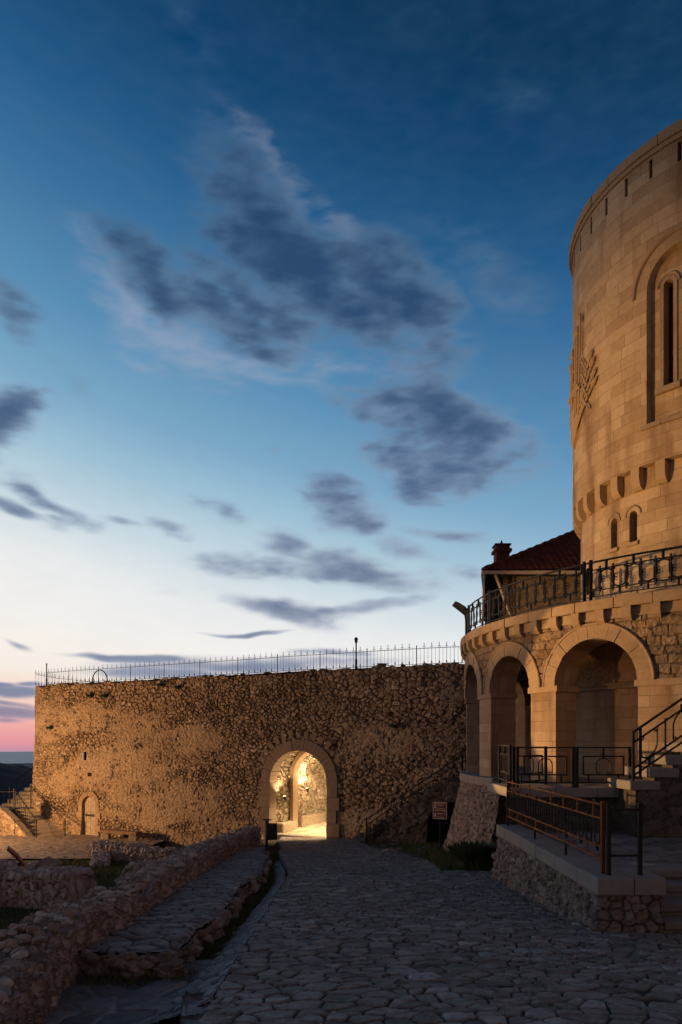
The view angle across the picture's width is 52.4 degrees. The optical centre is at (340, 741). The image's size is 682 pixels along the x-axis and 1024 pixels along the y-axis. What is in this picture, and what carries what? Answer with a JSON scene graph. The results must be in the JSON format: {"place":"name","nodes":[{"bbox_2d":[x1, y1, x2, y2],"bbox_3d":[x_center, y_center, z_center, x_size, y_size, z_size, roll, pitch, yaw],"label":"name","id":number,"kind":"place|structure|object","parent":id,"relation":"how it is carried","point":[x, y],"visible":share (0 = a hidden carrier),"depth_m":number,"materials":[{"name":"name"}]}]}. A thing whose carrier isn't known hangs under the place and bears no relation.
{"place":"outdoors","nodes":[
{"label":"outdoors","id":0,"kind":"place"},
{"bbox_2d":[0,763,32,804],"bbox_3d":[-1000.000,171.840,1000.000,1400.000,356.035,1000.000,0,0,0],"label":"forested hill","id":1,"kind":"structure","parent":0,"point":[10,774],"depth_m":915.34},
{"bbox_2d":[3,763,33,767],"bbox_3d":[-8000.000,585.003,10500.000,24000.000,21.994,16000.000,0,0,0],"label":"coastal plain","id":2,"kind":"structure","parent":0,"point":[30,765],"depth_m":17315.51,"materials":[{"name":"blue"}]},
{"bbox_2d":[0,752,83,762],"bbox_3d":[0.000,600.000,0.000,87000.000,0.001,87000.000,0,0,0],"label":"sea","id":3,"kind":"structure","parent":0,"point":[16,757],"depth_m":25356.36,"materials":[{"name":"liquid"}]},
{"bbox_2d":[0,857,129,928],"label":"lawn","id":4,"kind":"structure","parent":0,"point":[81,862],"depth_m":20.21,"materials":[{"name":"green plant"}]},
{"bbox_2d":[6,846,25,866],"bbox_3d":[-10.075,3.951,21.600,0.657,1.302,0.953,0,0,-24],"label":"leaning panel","id":5,"kind":"object","parent":4,"relation":"on","point":[11,851],"visible":0.62,"depth_m":21.32,"materials":[{"name":"wood"}]},
{"bbox_2d":[0,834,164,858],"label":"paving","id":6,"kind":"structure","parent":0,"point":[72,846],"depth_m":31.62,"materials":[{"name":"beige stone"}]},
{"bbox_2d":[99,829,141,840],"bbox_3d":[-10.850,4.658,34.100,2.507,0.555,0.467,0,0,29],"label":"log bench","id":7,"kind":"object","parent":6,"relation":"on","point":[107,833],"visible":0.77,"depth_m":33.86,"materials":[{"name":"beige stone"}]},
{"bbox_2d":[41,959,235,1023],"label":"sunken paving","id":8,"kind":"structure","parent":0,"point":[117,1003],"depth_m":7.41,"materials":[{"name":"grey stone"}]},
{"bbox_2d":[75,955,184,978],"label":"ramp front","id":9,"kind":"structure","parent":8,"relation":"on","point":[80,963],"depth_m":8.21,"materials":[{"name":"stone"}]},
{"bbox_2d":[0,840,287,959],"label":"ground","id":10,"kind":"structure","parent":0,"point":[273,847],"depth_m":21.13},
{"bbox_2d":[0,859,36,868],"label":"ruin","id":11,"kind":"object","parent":10,"relation":"on","point":[13,862],"visible":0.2,"depth_m":23.43,"materials":[{"name":"grey stone"}]},
{"bbox_2d":[0,784,70,836],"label":"stair","id":12,"kind":"object","parent":10,"relation":"on","point":[11,822],"visible":0.3,"depth_m":37.11,"materials":[{"name":"stone"}]},
{"bbox_2d":[0,791,15,808],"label":"stair handrail","id":13,"kind":"object","parent":12,"relation":"on","point":[15,796],"visible":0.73,"depth_m":38.27,"materials":[{"name":"black metal"}]},
{"bbox_2d":[9,768,32,802],"bbox_3d":[-18.425,2.290,40.750,0.058,2.521,2.592,0,0,25],"label":"stair handrail","id":14,"kind":"object","parent":12,"relation":"on","point":[15,781],"visible":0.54,"depth_m":39.76,"materials":[{"name":"black metal"}]},
{"bbox_2d":[13,788,36,837],"bbox_3d":[-16.650,3.989,36.450,0.060,2.822,3.892,0,0,-41],"label":"stair handrail","id":15,"kind":"object","parent":12,"relation":"on","point":[23,810],"visible":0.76,"depth_m":36.65,"materials":[{"name":"black metal"}]},
{"bbox_2d":[30,785,65,835],"bbox_3d":[-15.825,3.924,37.325,4.236,2.952,0.062,0,0,43],"label":"stair handrail","id":16,"kind":"object","parent":12,"relation":"on","point":[64,821],"visible":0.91,"depth_m":37.45,"materials":[{"name":"black metal"}]},
{"bbox_2d":[34,856,62,869],"bbox_3d":[-9.284,4.087,22.001,0.932,0.856,0.584,0,0,-12],"label":"boulder","id":17,"kind":"object","parent":10,"relation":"on","point":[48,861],"visible":0.44,"depth_m":21.86,"materials":[{"name":"grey stone"}]},
{"bbox_2d":[0,862,97,909],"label":"ruin","id":18,"kind":"object","parent":10,"relation":"on","point":[42,887],"visible":0.88,"depth_m":14.23,"materials":[{"name":"grey stone"}]},
{"bbox_2d":[89,847,110,866],"bbox_3d":[-8.760,4.296,25.220,0.745,0.609,3.513,0,0,-19],"label":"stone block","id":19,"kind":"object","parent":10,"relation":"on","point":[100,857],"visible":0.81,"depth_m":24.33,"materials":[{"name":"grey stone"}]},
{"bbox_2d":[0,825,263,1023],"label":"ruined wall","id":20,"kind":"structure","parent":10,"relation":"on","point":[39,966],"depth_m":8.46,"materials":[{"name":"brown stone"}]},
{"bbox_2d":[87,840,177,862],"bbox_3d":[-7.814,4.252,25.988,4.248,0.896,0.822,0,0,29],"label":"ruin","id":21,"kind":"object","parent":10,"relation":"on","point":[121,851],"visible":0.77,"depth_m":25.64,"materials":[{"name":"beige stone"}]},
{"bbox_2d":[120,859,163,876],"bbox_3d":[-4.871,3.438,17.295,1.302,0.923,0.873,0,0,11],"label":"ruin","id":22,"kind":"object","parent":10,"relation":"on","point":[134,867],"visible":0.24,"depth_m":17.07,"materials":[{"name":"grey stone"}]},
{"bbox_2d":[77,847,267,955],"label":"cobbled ramp","id":23,"kind":"structure","parent":10,"relation":"on","point":[174,922],"depth_m":10.63,"materials":[{"name":"grey stone"}]},
{"bbox_2d":[80,851,271,979],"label":"ramp edge stones","id":24,"kind":"object","parent":10,"relation":"on","point":[190,952],"visible":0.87,"depth_m":8.21,"materials":[{"name":"grey stone"}]},
{"bbox_2d":[73,852,280,986],"bbox_3d":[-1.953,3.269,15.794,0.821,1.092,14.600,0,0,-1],"label":"gully grass","id":25,"kind":"structure","parent":10,"relation":"on","point":[274,857],"depth_m":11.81,"materials":[{"name":"green plant"}]},
{"bbox_2d":[180,991,213,1023],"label":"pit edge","id":26,"kind":"object","parent":10,"relation":"on","point":[191,1013],"visible":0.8,"depth_m":6.54,"materials":[{"name":"grey stone"}]},
{"bbox_2d":[147,860,285,1023],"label":"drain strip","id":27,"kind":"object","parent":10,"relation":"on","point":[208,981],"visible":0.66,"depth_m":8.37,"materials":[{"name":"grey stone"}]},
{"bbox_2d":[175,850,267,957],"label":"ramp side","id":28,"kind":"structure","parent":10,"relation":"on","point":[205,932],"depth_m":9.72,"materials":[{"name":"stone"}]},
{"bbox_2d":[263,819,276,850],"bbox_3d":[-2.462,3.280,24.000,0.500,1.145,0.300,0,0,0],"label":"litter bin","id":29,"kind":"object","parent":10,"relation":"on","point":[270,831],"visible":0.96,"depth_m":23.85,"materials":[{"name":"metal"}]},
{"bbox_2d":[32,662,530,848],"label":"fortress wall","id":30,"kind":"structure","parent":10,"relation":"on","point":[194,759],"depth_m":32.31,"materials":[{"name":"stone"}]},
{"bbox_2d":[35,671,114,685],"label":"iron fence","id":31,"kind":"object","parent":30,"relation":"on","point":[41,674],"visible":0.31,"depth_m":41.59,"materials":[{"name":"black metal"}]},
{"bbox_2d":[84,796,95,834],"bbox_3d":[-13.144,3.913,36.430,0.944,2.047,0.126,0,0,27],"label":"door leaf","id":32,"kind":"structure","parent":30,"relation":"in","point":[89,805],"depth_m":36.44,"materials":[{"name":"brown wood"}]},
{"bbox_2d":[92,670,107,683],"bbox_3d":[-12.754,-3.409,36.612,1.094,0.730,0.060,0,0,27],"label":"iron hoop","id":33,"kind":"object","parent":30,"relation":"on","point":[99,670],"visible":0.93,"depth_m":36.59,"materials":[{"name":"black metal"}]},
{"bbox_2d":[47,642,464,684],"bbox_3d":[-4.807,-3.545,32.936,26.619,1.050,0.910,0,0,26],"label":"iron fence","id":34,"kind":"object","parent":30,"relation":"on","point":[274,657],"visible":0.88,"depth_m":32.17,"materials":[{"name":"black metal"}]},
{"bbox_2d":[53,663,461,684],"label":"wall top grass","id":35,"kind":"structure","parent":30,"relation":"on","point":[248,672],"depth_m":32.18,"materials":[{"name":"green plant"}]},
{"bbox_2d":[354,637,357,668],"bbox_3d":[0.650,-3.735,29.739,0.166,1.470,0.166,0,0,23],"label":"lamp post","id":36,"kind":"object","parent":30,"relation":"on","point":[356,639],"visible":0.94,"depth_m":29.71,"materials":[{"name":"black metal"}]},
{"bbox_2d":[376,843,437,854],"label":"verge stones","id":37,"kind":"object","parent":10,"relation":"on","point":[387,851],"visible":0.36,"depth_m":21.60,"materials":[{"name":"grey stone"}]},
{"bbox_2d":[433,802,446,849],"bbox_3d":[3.107,2.785,21.717,0.460,1.770,0.087,0,0,20],"label":"brown sign","id":38,"kind":"object","parent":10,"relation":"on","point":[439,810],"visible":0.97,"depth_m":21.70,"materials":[{"name":"black metal"}]},
{"bbox_2d":[359,778,540,844],"bbox_3d":[4.206,3.020,26.051,8.066,3.160,3.745,0,0,15],"label":"wall stair","id":39,"kind":"object","parent":10,"relation":"on","point":[415,821],"depth_m":25.19,"materials":[{"name":"stone"}]},
{"bbox_2d":[366,755,462,842],"bbox_3d":[2.625,2.180,25.175,3.599,3.400,0.060,0,0,19],"label":"stair railing","id":40,"kind":"object","parent":39,"relation":"on","point":[418,790],"visible":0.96,"depth_m":25.21,"materials":[{"name":"black metal"}]},
{"bbox_2d":[443,588,681,850],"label":"round terrace","id":41,"kind":"structure","parent":10,"relation":"on","point":[605,672],"depth_m":17.35,"materials":[{"name":"stone"}]},
{"bbox_2d":[452,601,466,633],"bbox_3d":[3.714,-3.787,21.582,0.475,1.096,0.426,0,0,0],"label":"floodlight","id":42,"kind":"object","parent":41,"relation":"on","point":[460,607],"visible":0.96,"depth_m":21.45,"materials":[{"name":"black metal"}]},
{"bbox_2d":[498,744,511,787],"bbox_3d":[3.730,0.550,15.785,0.065,0.940,1.701,0,0,5],"label":"slab railing","id":43,"kind":"object","parent":41,"relation":"on","point":[501,772],"visible":0.97,"depth_m":15.77,"materials":[{"name":"black metal"}]},
{"bbox_2d":[512,746,546,787],"bbox_3d":[4.245,0.570,15.545,0.085,0.900,1.542,0,0,44],"label":"slab railing","id":44,"kind":"object","parent":41,"relation":"on","point":[521,774],"visible":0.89,"depth_m":15.53,"materials":[{"name":"black metal"}]},
{"bbox_2d":[481,529,580,625],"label":"stone house","id":45,"kind":"structure","parent":41,"relation":"on","point":[504,568],"depth_m":26.28,"materials":[{"name":"tile"}]},
{"bbox_2d":[516,747,574,787],"bbox_3d":[4.400,0.570,14.920,1.260,0.900,0.060,0,0,0],"label":"slab railing","id":46,"kind":"object","parent":41,"relation":"on","point":[572,782],"visible":1,"depth_m":14.90,"materials":[{"name":"black metal"}]},
{"bbox_2d":[465,546,681,634],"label":"terrace railing","id":47,"kind":"object","parent":41,"relation":"on","point":[587,580],"visible":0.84,"depth_m":16.27,"materials":[{"name":"black metal"}]},
{"bbox_2d":[575,747,631,787],"bbox_3d":[5.650,0.570,14.920,1.200,0.900,0.060,0,0,0],"label":"slab railing","id":48,"kind":"object","parent":41,"relation":"on","point":[577,782],"visible":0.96,"depth_m":14.90,"materials":[{"name":"black metal"}]},
{"bbox_2d":[568,118,681,601],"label":"round tower","id":49,"kind":"structure","parent":41,"relation":"on","point":[625,268],"depth_m":18.93,"materials":[{"name":"stone"}]},
{"bbox_2d":[607,513,620,553],"bbox_3d":[7.877,-5.939,19.763,0.347,1.117,0.555,0,0,-19],"label":"small window","id":50,"kind":"structure","parent":49,"relation":"in","point":[614,548],"depth_m":19.86,"materials":[{"name":"stone"}]},
{"bbox_2d":[625,505,641,547],"bbox_3d":[8.145,-5.939,19.139,0.347,1.118,0.556,0,0,-28],"label":"small window","id":51,"kind":"structure","parent":49,"relation":"in","point":[633,540],"depth_m":19.24,"materials":[{"name":"stone"}]},
{"bbox_2d":[655,271,681,395],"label":"window","id":52,"kind":"structure","parent":49,"relation":"in","point":[669,381],"depth_m":18.34,"materials":[{"name":"stone"}]},
{"bbox_2d":[491,824,665,933],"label":"wall","id":53,"kind":"structure","parent":10,"relation":"on","point":[546,873],"depth_m":10.04,"materials":[{"name":"stone"}]},
{"bbox_2d":[506,779,604,873],"bbox_3d":[3.560,1.317,12.095,0.050,1.007,5.400,0,0,0],"label":"long railing","id":54,"kind":"object","parent":53,"relation":"on","point":[601,823],"visible":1,"depth_m":11.16,"materials":[{"name":"black metal"}]},
{"bbox_2d":[606,803,642,874],"bbox_3d":[3.810,1.320,9.320,0.470,0.980,0.060,0,0,0],"label":"end railing","id":55,"kind":"object","parent":53,"relation":"on","point":[639,810],"visible":1,"depth_m":9.29,"materials":[{"name":"black metal"}]},
{"bbox_2d":[617,864,681,932],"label":"road steps","id":56,"kind":"structure","parent":10,"relation":"on","point":[671,908],"depth_m":9.98,"materials":[{"name":"stone"}]},
{"bbox_2d":[0,0,681,751],"label":"sky","id":57,"kind":"structure","parent":0,"point":[286,286],"materials":[{"name":"blue"}]},
{"bbox_2d":[197,836,681,1023],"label":"road","id":58,"kind":"structure","parent":0,"point":[351,931],"depth_m":7.82,"materials":[{"name":"grey stone"}]},
{"bbox_2d":[210,842,287,1003],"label":"road kerb","id":59,"kind":"structure","parent":58,"relation":"on","point":[284,865],"depth_m":19.27,"materials":[{"name":"stone"}]},
{"bbox_2d":[366,839,492,870],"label":"verge grass","id":60,"kind":"structure","parent":58,"relation":"on","point":[441,859],"depth_m":20.86,"materials":[{"name":"green plant"}]},
{"bbox_2d":[444,840,496,870],"bbox_3d":[3.291,2.796,16.978,1.705,0.708,1.573,0,0,-41],"label":"dark bush","id":61,"kind":"object","parent":58,"relation":"on","point":[474,855],"visible":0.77,"depth_m":16.59,"materials":[{"name":"green plant"}]},
{"bbox_2d":[498,885,585,928],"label":"joint grass","id":62,"kind":"structure","parent":58,"relation":"on","point":[525,900],"depth_m":11.56,"materials":[{"name":"green plant"}]},
{"bbox_2d":[536,831,681,867],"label":"platform paving","id":63,"kind":"structure","parent":0,"point":[662,850],"depth_m":12.59,"materials":[{"name":"grey stone"}]},
{"bbox_2d":[607,743,681,837],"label":"stair","id":64,"kind":"object","parent":63,"relation":"on","point":[655,789],"visible":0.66,"depth_m":13.91,"materials":[{"name":"stone"}]},
{"bbox_2d":[632,697,681,780],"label":"stair railing","id":65,"kind":"object","parent":64,"relation":"on","point":[651,755],"visible":1,"depth_m":13.97,"materials":[{"name":"black metal"}]}
]}

